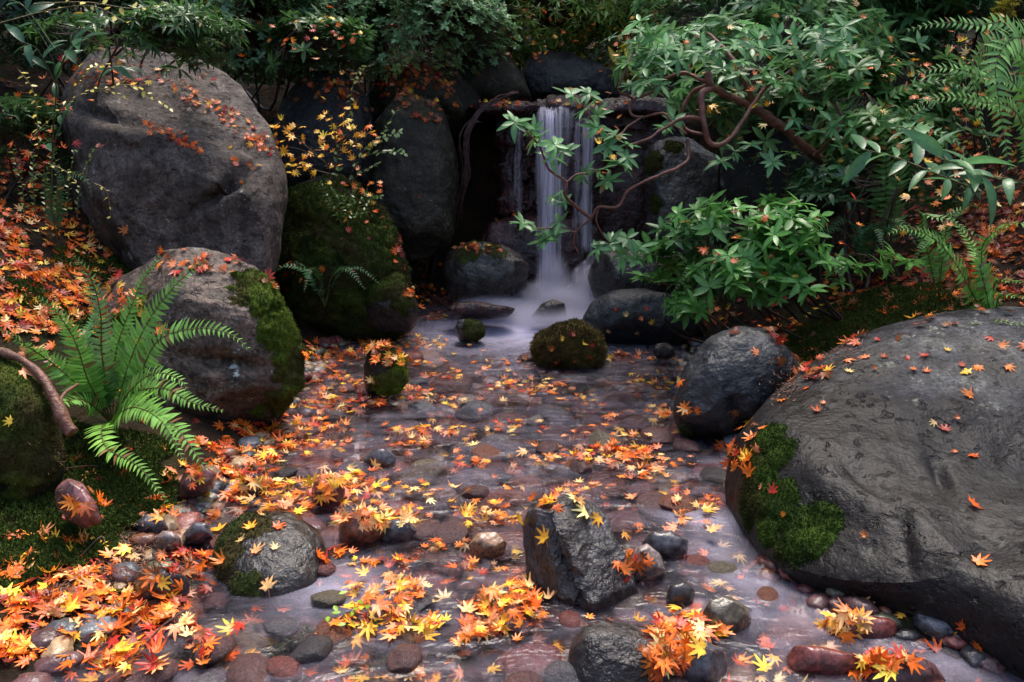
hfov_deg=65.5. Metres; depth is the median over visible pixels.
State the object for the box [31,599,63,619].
maple leaf
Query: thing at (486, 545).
river stone
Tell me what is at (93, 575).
maple leaf
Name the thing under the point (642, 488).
river stone
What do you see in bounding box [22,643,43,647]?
maple leaf
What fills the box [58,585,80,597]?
maple leaf
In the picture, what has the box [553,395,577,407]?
river stone
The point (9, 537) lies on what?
maple leaf
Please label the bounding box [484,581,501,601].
maple leaf
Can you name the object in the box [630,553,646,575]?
maple leaf
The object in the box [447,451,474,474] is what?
river stone
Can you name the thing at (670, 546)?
river stone
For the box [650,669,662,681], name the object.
maple leaf
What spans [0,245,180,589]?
ground moss
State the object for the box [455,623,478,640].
maple leaf
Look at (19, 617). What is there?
maple leaf
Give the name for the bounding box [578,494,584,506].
maple leaf
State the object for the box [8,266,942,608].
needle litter
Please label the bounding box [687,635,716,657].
maple leaf
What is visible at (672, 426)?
river stone
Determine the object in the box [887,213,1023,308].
fern
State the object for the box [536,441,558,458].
river stone
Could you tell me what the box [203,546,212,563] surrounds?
river stone
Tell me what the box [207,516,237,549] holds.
river stone
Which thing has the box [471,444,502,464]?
river stone
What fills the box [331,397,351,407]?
river stone
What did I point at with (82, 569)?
maple leaf
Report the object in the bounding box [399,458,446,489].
river stone
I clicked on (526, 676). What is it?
river stone
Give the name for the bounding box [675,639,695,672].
maple leaf
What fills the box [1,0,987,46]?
woods
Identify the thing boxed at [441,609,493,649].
river stone
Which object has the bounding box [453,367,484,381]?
river stone
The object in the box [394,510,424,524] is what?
river stone
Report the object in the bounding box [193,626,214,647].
maple leaf
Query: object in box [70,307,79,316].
maple leaf
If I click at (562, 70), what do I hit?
back rock
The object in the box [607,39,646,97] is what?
yellow sprig bush
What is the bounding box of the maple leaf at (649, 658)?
[633,645,662,661]
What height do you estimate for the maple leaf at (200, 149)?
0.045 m
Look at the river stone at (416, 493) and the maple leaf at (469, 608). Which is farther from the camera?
the river stone at (416, 493)
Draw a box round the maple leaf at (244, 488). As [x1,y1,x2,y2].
[235,484,250,495]
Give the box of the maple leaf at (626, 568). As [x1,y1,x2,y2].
[618,559,633,575]
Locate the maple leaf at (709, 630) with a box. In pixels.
[700,620,718,642]
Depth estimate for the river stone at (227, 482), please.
2.88 m
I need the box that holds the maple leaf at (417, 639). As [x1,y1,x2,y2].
[413,632,426,644]
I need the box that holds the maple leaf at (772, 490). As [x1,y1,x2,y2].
[767,482,777,493]
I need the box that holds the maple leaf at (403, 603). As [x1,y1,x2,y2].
[395,593,409,620]
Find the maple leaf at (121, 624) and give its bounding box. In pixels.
[113,613,131,628]
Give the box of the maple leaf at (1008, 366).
[1001,362,1015,370]
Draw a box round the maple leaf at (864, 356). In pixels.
[857,354,871,358]
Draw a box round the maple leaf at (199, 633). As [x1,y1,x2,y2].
[192,627,209,642]
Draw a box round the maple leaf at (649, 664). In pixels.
[640,651,655,668]
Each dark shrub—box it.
[0,0,220,96]
[853,0,1023,124]
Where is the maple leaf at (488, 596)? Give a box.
[477,588,489,602]
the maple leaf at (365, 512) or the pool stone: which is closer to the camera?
the maple leaf at (365, 512)
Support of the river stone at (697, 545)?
on the ground
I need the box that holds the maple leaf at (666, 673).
[665,660,673,678]
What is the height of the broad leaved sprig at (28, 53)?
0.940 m
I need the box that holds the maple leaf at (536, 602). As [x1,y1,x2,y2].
[527,593,545,615]
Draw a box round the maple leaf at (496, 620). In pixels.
[483,607,498,632]
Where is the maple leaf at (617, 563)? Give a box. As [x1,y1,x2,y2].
[611,554,622,571]
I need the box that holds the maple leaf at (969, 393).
[960,388,980,397]
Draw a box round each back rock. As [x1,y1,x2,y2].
[366,50,480,137]
[455,41,532,102]
[521,51,630,101]
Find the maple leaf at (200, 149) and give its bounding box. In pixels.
[196,146,204,154]
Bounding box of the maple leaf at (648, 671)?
[640,654,667,680]
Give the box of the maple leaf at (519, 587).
[509,579,525,591]
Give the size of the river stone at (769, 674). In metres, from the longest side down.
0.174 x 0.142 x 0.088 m
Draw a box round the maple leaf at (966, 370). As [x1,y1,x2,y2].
[960,368,971,373]
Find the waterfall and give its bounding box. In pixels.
[539,107,590,303]
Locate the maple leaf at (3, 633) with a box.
[0,628,16,642]
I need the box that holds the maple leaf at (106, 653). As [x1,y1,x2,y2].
[93,646,123,666]
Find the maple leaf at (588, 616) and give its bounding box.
[585,613,594,618]
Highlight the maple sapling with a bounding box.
[270,94,379,212]
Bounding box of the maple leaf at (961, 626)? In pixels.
[955,618,964,632]
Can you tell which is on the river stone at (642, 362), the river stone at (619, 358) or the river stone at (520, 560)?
the river stone at (619, 358)
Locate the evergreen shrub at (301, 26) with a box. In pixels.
[232,3,377,122]
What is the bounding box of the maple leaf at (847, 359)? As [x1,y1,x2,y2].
[842,358,855,362]
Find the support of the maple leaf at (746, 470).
on the grey boulder at (883, 463)
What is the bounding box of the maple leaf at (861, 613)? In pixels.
[853,605,876,624]
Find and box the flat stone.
[445,301,514,319]
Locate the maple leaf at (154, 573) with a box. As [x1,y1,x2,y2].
[140,562,162,581]
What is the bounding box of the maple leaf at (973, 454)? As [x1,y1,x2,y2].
[968,453,982,458]
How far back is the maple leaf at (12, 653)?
1.87 m
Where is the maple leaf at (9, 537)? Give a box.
[1,530,26,538]
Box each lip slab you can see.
[467,100,539,123]
[589,95,686,119]
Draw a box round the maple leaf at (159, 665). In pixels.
[145,658,168,673]
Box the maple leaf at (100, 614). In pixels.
[93,605,114,619]
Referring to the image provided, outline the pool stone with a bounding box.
[454,318,485,341]
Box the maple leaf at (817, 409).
[811,404,820,411]
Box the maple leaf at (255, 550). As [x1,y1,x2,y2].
[248,542,264,557]
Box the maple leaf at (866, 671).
[857,663,878,680]
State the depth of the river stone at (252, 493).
2.77 m
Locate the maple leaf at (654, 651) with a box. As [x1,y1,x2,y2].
[647,644,658,656]
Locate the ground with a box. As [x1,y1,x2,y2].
[0,0,1023,681]
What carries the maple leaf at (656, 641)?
on the domed stone
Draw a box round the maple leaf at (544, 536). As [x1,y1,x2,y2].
[534,525,548,545]
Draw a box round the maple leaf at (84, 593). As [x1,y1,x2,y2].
[76,588,93,604]
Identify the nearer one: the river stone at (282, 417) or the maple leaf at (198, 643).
the maple leaf at (198, 643)
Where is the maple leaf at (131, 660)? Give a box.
[118,655,140,668]
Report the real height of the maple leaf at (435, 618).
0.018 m
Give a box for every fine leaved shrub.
[99,0,390,114]
[277,0,522,278]
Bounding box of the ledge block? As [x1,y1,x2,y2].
[478,214,607,295]
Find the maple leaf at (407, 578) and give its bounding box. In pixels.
[396,575,411,589]
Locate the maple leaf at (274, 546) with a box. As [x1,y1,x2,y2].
[270,542,280,548]
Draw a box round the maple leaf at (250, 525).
[243,519,256,528]
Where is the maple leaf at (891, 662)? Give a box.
[885,643,905,669]
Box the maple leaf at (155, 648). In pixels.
[143,631,167,652]
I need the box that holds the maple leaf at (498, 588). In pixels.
[480,581,505,600]
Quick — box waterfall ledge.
[493,94,687,308]
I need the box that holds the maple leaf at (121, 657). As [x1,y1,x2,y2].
[103,651,134,665]
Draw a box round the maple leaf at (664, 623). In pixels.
[656,619,671,633]
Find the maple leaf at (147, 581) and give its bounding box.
[138,569,160,589]
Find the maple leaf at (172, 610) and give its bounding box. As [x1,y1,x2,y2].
[158,602,188,616]
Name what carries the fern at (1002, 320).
on the ground moss at (870, 306)
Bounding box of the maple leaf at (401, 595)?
[392,586,414,603]
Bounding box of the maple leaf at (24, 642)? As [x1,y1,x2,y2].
[12,633,36,656]
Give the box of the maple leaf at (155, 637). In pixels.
[142,621,165,649]
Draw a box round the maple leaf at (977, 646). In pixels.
[971,641,982,651]
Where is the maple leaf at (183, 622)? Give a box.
[167,611,194,630]
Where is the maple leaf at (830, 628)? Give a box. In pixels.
[823,616,833,633]
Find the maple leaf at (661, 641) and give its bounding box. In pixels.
[645,631,668,651]
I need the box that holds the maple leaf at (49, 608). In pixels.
[40,597,62,618]
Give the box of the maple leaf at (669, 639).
[664,631,677,648]
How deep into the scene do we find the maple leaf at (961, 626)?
1.94 m
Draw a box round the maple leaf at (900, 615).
[895,612,908,620]
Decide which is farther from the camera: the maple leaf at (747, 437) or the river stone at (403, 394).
the river stone at (403, 394)
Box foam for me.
[726,579,789,620]
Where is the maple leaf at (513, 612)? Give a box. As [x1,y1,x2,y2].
[505,599,521,621]
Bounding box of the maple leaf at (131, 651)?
[126,644,142,660]
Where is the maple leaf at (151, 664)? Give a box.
[134,649,167,671]
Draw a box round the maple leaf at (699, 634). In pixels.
[689,628,709,639]
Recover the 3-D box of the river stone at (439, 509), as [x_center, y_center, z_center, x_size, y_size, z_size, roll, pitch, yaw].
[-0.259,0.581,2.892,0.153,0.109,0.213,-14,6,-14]
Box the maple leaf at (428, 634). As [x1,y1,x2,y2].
[422,623,439,639]
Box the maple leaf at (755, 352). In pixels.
[751,347,762,356]
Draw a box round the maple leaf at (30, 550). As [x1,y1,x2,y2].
[15,546,31,556]
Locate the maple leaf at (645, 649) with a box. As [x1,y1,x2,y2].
[636,637,653,656]
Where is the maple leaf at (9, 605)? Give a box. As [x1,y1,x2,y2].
[0,596,20,613]
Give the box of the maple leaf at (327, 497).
[320,486,336,502]
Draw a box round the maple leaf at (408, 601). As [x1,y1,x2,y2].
[399,588,413,606]
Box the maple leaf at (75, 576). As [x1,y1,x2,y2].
[65,571,83,580]
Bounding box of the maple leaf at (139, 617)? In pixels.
[132,609,148,623]
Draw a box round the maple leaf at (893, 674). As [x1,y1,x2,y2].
[872,657,904,681]
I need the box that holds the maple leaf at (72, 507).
[69,496,84,516]
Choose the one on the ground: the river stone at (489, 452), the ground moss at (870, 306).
the ground moss at (870, 306)
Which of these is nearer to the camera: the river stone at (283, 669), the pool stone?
the river stone at (283, 669)
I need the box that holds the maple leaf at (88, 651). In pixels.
[77,643,102,669]
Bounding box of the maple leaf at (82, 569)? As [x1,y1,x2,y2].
[68,564,96,580]
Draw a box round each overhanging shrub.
[13,0,254,165]
[39,0,296,52]
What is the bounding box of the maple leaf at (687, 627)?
[674,618,695,630]
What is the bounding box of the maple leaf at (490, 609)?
[483,601,504,616]
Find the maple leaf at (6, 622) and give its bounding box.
[0,617,20,633]
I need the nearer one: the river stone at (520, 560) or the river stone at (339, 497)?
the river stone at (520, 560)
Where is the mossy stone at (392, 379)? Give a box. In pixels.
[364,347,409,396]
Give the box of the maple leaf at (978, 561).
[967,553,991,565]
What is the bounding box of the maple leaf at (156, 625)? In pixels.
[136,616,164,631]
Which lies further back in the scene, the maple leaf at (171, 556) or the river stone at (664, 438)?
the river stone at (664, 438)
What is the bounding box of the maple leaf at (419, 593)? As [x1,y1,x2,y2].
[408,587,431,597]
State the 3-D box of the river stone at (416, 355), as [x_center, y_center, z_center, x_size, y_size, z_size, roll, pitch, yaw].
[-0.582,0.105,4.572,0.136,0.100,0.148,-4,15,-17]
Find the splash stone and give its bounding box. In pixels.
[531,299,566,323]
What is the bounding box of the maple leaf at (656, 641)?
[650,628,666,648]
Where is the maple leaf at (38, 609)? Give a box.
[25,600,49,616]
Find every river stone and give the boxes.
[55,479,101,528]
[95,651,145,681]
[109,656,178,681]
[133,567,189,605]
[134,514,167,535]
[145,591,205,633]
[152,531,181,551]
[154,644,179,659]
[171,664,227,681]
[177,465,215,499]
[182,522,212,546]
[184,619,283,668]
[190,584,202,590]
[194,587,212,598]
[194,635,235,665]
[202,592,230,611]
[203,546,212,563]
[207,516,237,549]
[209,534,218,549]
[209,584,228,604]
[220,476,229,484]
[224,508,251,516]
[225,652,271,681]
[237,476,268,500]
[238,461,266,473]
[238,611,246,618]
[261,623,296,654]
[263,615,299,639]
[266,656,301,681]
[274,422,290,430]
[275,501,301,510]
[276,412,289,420]
[277,466,297,478]
[280,466,311,484]
[281,432,298,446]
[283,489,342,522]
[285,441,343,466]
[286,599,298,613]
[288,454,338,488]
[288,616,324,646]
[290,635,332,668]
[293,511,326,531]
[298,429,310,441]
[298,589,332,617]
[301,669,363,681]
[304,427,334,441]
[310,589,345,609]
[311,479,344,509]
[313,618,346,647]
[318,561,335,576]
[320,525,371,558]
[322,535,334,554]
[322,576,334,588]
[323,408,344,421]
[327,434,345,446]
[328,422,348,434]
[331,369,347,376]
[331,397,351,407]
[331,443,353,458]
[331,564,365,589]
[332,592,371,619]
[333,350,358,364]
[333,650,368,672]
[335,460,368,485]
[338,377,363,397]
[338,510,383,548]
[339,403,363,417]
[340,610,363,627]
[342,490,357,504]
[343,417,365,428]
[351,374,363,380]
[354,383,378,399]
[359,449,371,466]
[363,448,395,471]
[365,601,404,629]
[367,410,400,434]
[374,403,403,418]
[374,443,400,455]
[375,643,399,659]
[376,500,434,520]
[381,519,416,546]
[382,461,411,480]
[383,578,418,598]
[384,424,439,460]
[386,643,422,673]
[387,522,416,552]
[390,587,436,619]
[392,344,415,351]
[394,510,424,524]
[397,378,430,400]
[397,625,427,646]
[399,435,433,462]
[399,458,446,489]
[403,485,422,497]
[404,350,423,367]
[406,445,425,460]
[407,351,446,374]
[408,400,436,416]
[409,378,428,388]
[411,520,440,547]
[412,390,436,402]
[412,571,451,596]
[420,483,463,518]
[420,549,448,568]
[427,642,455,666]
[429,373,472,395]
[430,383,446,395]
[431,556,464,584]
[431,598,467,636]
[433,350,447,361]
[433,427,475,449]
[433,520,468,549]
[436,590,461,601]
[439,362,462,373]
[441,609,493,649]
[443,516,458,521]
[444,469,500,511]
[445,345,479,363]
[445,441,479,458]
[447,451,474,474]
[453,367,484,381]
[455,400,492,422]
[457,580,480,593]
[458,422,476,436]
[458,503,516,544]
[460,485,489,499]
[464,667,489,681]
[466,592,528,605]
[468,532,506,560]
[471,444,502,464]
[471,489,535,513]
[473,587,500,610]
[474,412,532,441]
[480,393,504,415]
[480,433,528,465]
[480,461,514,480]
[482,352,495,359]
[483,565,531,591]
[492,643,564,681]
[495,544,511,561]
[495,602,533,641]
[498,529,524,559]
[502,369,540,389]
[504,670,543,681]
[507,397,529,407]
[507,475,544,500]
[512,553,525,565]
[514,405,526,413]
[515,503,531,517]
[516,508,528,529]
[517,352,534,365]
[519,337,532,350]
[525,403,576,435]
[526,414,543,426]
[533,604,561,629]
[534,438,551,443]
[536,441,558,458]
[539,424,576,451]
[539,660,577,681]
[542,392,560,404]
[546,478,596,503]
[549,464,587,484]
[552,374,588,395]
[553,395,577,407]
[559,450,588,464]
[559,610,579,631]
[567,429,599,457]
[569,458,591,475]
[576,424,610,433]
[579,413,604,427]
[580,357,616,376]
[583,613,612,624]
[587,429,621,454]
[589,471,631,488]
[592,478,627,508]
[593,410,612,422]
[595,379,611,387]
[595,455,645,482]
[602,393,634,409]
[604,509,646,547]
[607,353,636,370]
[610,609,661,633]
[612,581,647,614]
[616,353,650,376]
[617,415,651,443]
[619,395,638,403]
[624,366,662,380]
[625,481,658,503]
[627,535,645,549]
[632,543,664,582]
[635,428,678,459]
[635,491,670,521]
[639,427,674,452]
[642,530,688,564]
[657,562,679,579]
[659,493,698,517]
[666,581,694,609]
[668,421,679,433]
[671,438,700,456]
[676,483,689,493]
[681,640,727,681]
[684,554,710,571]
[686,483,706,489]
[686,540,710,554]
[688,486,715,502]
[693,464,721,487]
[695,451,728,465]
[698,492,728,522]
[699,466,725,487]
[700,521,737,544]
[702,596,750,638]
[703,560,738,581]
[705,550,749,572]
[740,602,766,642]
[743,536,748,552]
[755,586,778,611]
[755,649,814,681]
[756,615,825,652]
[786,645,862,679]
[827,632,893,655]
[833,614,897,640]
[863,652,945,681]
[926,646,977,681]
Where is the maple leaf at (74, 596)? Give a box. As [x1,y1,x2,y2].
[64,591,85,611]
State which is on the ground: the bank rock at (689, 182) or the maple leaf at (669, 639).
the bank rock at (689, 182)
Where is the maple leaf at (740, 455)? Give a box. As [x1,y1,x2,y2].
[736,445,744,470]
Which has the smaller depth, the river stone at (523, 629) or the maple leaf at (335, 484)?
the river stone at (523, 629)
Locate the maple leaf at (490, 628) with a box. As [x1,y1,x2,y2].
[484,617,503,642]
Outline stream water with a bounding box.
[86,297,841,668]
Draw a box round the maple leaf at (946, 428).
[938,424,952,430]
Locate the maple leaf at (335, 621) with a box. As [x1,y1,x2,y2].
[323,616,345,625]
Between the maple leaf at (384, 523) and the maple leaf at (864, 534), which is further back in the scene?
the maple leaf at (384, 523)
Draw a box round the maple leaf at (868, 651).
[860,639,875,655]
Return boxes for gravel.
[12,326,1005,681]
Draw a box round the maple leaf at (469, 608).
[457,599,477,618]
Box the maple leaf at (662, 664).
[651,645,675,676]
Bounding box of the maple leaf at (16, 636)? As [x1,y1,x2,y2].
[9,629,18,643]
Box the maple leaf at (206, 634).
[195,625,215,642]
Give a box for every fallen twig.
[64,465,117,471]
[80,536,105,556]
[126,610,183,662]
[152,552,182,590]
[447,478,479,506]
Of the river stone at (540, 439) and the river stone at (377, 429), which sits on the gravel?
the river stone at (377, 429)
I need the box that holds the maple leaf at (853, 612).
[848,607,857,615]
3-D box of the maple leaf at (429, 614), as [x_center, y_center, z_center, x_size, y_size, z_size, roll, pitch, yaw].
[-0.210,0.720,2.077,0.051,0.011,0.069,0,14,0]
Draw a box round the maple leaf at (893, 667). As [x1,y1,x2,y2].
[885,650,904,676]
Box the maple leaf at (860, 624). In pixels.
[850,621,870,634]
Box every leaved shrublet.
[9,148,94,216]
[319,180,383,222]
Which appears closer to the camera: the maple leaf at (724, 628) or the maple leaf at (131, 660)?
the maple leaf at (131, 660)
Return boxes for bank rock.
[642,136,745,291]
[721,114,843,221]
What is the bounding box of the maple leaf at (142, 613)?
[138,602,154,621]
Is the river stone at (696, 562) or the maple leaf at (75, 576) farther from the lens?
the river stone at (696, 562)
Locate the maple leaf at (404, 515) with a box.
[399,505,412,525]
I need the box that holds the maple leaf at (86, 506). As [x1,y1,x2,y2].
[76,497,95,517]
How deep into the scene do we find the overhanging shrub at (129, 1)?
5.24 m
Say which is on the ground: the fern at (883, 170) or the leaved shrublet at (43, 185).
the fern at (883, 170)
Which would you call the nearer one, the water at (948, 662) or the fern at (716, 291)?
the water at (948, 662)
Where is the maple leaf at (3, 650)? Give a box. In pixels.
[0,641,10,657]
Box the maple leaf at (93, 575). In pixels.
[86,567,102,581]
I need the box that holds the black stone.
[652,343,675,359]
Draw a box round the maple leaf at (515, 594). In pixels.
[510,587,525,603]
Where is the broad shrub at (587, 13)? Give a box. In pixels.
[404,0,663,70]
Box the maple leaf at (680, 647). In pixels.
[673,630,694,655]
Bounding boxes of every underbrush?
[0,92,73,200]
[786,146,984,291]
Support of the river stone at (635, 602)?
on the gravel
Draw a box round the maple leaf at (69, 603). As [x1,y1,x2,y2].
[62,592,77,616]
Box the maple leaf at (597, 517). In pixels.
[590,510,603,526]
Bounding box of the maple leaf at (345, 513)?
[331,505,350,522]
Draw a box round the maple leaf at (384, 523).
[377,514,391,533]
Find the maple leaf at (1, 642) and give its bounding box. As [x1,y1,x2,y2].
[0,639,15,656]
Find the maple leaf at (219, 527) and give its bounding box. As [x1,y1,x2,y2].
[211,522,226,530]
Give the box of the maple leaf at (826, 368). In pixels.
[820,364,833,372]
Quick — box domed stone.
[567,620,680,681]
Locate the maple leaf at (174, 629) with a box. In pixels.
[164,615,184,639]
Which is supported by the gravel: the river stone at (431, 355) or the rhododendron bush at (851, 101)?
the river stone at (431, 355)
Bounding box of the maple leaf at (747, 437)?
[742,430,755,440]
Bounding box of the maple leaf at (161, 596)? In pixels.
[149,590,172,598]
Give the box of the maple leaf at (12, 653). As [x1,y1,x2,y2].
[2,638,28,658]
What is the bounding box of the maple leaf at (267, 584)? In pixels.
[259,575,276,597]
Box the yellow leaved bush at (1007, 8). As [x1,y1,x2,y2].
[939,0,1023,173]
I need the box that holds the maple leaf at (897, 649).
[889,642,907,660]
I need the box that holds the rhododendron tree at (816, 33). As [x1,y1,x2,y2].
[497,12,877,274]
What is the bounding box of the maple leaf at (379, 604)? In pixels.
[367,595,391,616]
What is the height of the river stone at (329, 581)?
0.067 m
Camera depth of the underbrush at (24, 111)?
4.31 m
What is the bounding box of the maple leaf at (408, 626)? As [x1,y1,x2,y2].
[396,617,422,630]
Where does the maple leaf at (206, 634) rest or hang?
on the river stone at (223, 649)
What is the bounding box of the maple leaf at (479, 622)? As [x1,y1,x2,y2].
[471,613,489,638]
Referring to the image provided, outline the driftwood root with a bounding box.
[0,347,78,436]
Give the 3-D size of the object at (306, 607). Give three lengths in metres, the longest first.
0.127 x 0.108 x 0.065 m
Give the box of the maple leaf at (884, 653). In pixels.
[873,646,889,660]
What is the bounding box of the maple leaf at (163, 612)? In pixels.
[149,604,178,618]
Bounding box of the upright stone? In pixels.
[522,495,637,626]
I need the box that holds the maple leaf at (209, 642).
[198,636,221,648]
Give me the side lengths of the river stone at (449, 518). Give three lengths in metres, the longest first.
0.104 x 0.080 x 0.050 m
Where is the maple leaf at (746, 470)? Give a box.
[736,462,752,480]
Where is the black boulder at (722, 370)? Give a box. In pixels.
[672,326,799,442]
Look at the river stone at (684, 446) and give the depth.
3.19 m
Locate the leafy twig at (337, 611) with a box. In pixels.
[325,591,369,625]
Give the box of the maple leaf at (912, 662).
[899,651,924,674]
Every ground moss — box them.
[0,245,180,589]
[729,278,1006,549]
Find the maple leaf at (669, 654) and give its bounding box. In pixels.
[663,643,675,672]
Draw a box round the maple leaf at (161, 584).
[153,575,171,589]
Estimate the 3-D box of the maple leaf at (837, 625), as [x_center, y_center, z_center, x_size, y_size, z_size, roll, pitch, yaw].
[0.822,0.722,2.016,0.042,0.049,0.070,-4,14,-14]
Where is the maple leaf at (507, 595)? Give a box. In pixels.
[502,586,515,606]
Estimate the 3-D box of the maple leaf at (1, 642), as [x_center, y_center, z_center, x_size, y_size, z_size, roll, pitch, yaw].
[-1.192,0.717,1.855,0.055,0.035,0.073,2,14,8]
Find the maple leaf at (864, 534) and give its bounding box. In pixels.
[860,530,867,536]
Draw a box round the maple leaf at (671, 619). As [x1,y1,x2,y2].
[663,608,677,624]
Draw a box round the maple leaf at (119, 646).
[105,638,132,650]
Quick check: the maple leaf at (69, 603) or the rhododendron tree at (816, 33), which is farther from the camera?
the rhododendron tree at (816, 33)
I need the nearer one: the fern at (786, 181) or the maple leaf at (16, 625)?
the maple leaf at (16, 625)
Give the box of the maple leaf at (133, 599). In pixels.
[126,596,138,605]
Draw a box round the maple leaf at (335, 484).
[327,477,338,494]
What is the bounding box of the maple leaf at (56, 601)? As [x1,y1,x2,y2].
[49,592,67,605]
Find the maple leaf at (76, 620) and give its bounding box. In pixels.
[69,616,82,632]
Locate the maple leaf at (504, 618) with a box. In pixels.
[496,610,509,625]
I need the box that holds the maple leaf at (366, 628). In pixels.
[358,612,376,641]
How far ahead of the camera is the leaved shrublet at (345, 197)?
4.62 m
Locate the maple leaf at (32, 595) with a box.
[19,584,47,601]
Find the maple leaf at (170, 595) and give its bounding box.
[167,589,179,598]
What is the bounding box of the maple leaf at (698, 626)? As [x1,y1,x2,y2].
[688,617,715,632]
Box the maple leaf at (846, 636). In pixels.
[836,629,858,647]
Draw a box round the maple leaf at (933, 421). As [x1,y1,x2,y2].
[929,418,937,425]
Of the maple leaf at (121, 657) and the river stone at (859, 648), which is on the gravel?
the river stone at (859, 648)
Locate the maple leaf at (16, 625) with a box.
[0,618,28,631]
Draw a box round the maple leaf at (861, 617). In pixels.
[854,608,872,623]
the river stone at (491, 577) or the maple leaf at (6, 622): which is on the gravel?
the river stone at (491, 577)
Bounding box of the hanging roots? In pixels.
[454,90,518,235]
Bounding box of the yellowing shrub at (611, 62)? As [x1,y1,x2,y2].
[573,0,693,93]
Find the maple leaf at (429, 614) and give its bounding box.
[423,610,438,622]
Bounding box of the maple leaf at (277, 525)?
[271,521,285,529]
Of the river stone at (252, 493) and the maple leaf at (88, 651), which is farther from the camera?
the river stone at (252, 493)
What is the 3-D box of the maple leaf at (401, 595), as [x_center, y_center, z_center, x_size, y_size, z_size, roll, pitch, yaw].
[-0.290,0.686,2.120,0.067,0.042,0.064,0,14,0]
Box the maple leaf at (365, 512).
[354,503,371,523]
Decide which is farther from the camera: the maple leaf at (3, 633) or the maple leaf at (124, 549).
the maple leaf at (124, 549)
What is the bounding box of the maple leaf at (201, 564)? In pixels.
[193,556,207,575]
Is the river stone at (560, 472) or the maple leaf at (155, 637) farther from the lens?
the river stone at (560, 472)
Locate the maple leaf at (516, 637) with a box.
[512,632,523,641]
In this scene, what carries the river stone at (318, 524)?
on the gravel
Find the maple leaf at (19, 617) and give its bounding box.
[9,609,29,622]
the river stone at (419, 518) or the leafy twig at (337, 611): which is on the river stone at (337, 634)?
the leafy twig at (337, 611)
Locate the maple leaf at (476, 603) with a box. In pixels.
[473,596,487,615]
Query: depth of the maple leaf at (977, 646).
1.91 m
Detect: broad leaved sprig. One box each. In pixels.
[4,0,147,221]
[842,122,1023,227]
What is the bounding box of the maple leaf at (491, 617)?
[483,608,496,624]
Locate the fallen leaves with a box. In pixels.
[0,0,1023,681]
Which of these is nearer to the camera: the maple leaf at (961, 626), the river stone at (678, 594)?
the maple leaf at (961, 626)
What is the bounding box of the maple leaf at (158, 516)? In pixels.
[148,509,165,523]
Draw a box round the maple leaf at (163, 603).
[152,601,174,612]
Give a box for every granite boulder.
[58,46,287,276]
[95,247,307,427]
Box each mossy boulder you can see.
[0,348,67,505]
[274,172,412,341]
[365,270,420,333]
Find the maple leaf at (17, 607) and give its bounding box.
[3,599,26,613]
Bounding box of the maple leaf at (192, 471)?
[186,461,202,476]
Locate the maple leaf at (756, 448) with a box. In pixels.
[750,442,759,452]
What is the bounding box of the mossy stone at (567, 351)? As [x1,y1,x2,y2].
[529,317,607,372]
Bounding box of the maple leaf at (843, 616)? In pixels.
[832,603,850,629]
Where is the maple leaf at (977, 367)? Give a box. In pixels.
[973,360,984,370]
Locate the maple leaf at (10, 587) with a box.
[0,582,22,598]
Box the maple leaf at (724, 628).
[715,621,735,639]
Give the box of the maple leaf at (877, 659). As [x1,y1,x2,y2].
[867,650,889,672]
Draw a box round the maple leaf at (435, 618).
[423,612,444,633]
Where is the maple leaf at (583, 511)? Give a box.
[572,504,592,518]
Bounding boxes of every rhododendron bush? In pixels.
[600,0,929,258]
[626,252,803,343]
[629,0,997,122]
[637,216,793,329]
[642,189,933,320]
[688,33,1004,279]
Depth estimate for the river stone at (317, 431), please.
3.48 m
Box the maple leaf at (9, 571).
[1,562,23,579]
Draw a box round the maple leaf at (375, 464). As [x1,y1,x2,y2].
[370,458,382,470]
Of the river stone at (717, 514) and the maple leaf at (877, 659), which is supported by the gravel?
the river stone at (717, 514)
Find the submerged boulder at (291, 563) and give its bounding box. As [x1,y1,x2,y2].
[211,510,330,621]
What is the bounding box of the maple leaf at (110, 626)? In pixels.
[95,617,121,630]
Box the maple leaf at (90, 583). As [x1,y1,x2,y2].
[77,575,105,588]
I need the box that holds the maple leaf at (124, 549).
[113,543,133,556]
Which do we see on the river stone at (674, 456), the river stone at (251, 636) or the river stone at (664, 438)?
the river stone at (664, 438)
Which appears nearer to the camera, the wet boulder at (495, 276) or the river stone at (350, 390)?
the river stone at (350, 390)
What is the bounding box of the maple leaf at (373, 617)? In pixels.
[367,609,386,622]
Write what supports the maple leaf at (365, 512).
on the fallen leaves
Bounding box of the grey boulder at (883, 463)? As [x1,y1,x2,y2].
[725,306,1023,681]
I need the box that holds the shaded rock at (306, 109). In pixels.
[273,69,372,188]
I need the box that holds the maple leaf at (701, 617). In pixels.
[688,610,712,625]
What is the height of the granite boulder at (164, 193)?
1.498 m
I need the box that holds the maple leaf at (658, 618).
[650,609,668,623]
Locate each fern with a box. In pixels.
[0,254,249,502]
[26,164,92,239]
[275,260,377,306]
[564,44,616,65]
[673,262,736,312]
[753,145,813,280]
[813,217,918,264]
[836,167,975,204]
[865,77,971,262]
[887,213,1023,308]
[904,13,1023,170]
[913,204,981,293]
[970,318,1023,325]
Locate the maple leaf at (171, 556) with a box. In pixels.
[165,549,185,560]
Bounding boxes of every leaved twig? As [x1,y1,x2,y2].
[0,0,172,218]
[331,109,407,191]
[346,63,375,116]
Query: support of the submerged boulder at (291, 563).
on the gravel
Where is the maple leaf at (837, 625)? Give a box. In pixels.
[826,616,852,635]
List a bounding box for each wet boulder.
[444,239,528,305]
[582,288,706,348]
[587,249,671,298]
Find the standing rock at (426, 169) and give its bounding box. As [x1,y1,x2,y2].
[367,91,459,260]
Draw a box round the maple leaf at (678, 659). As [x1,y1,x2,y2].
[667,651,681,668]

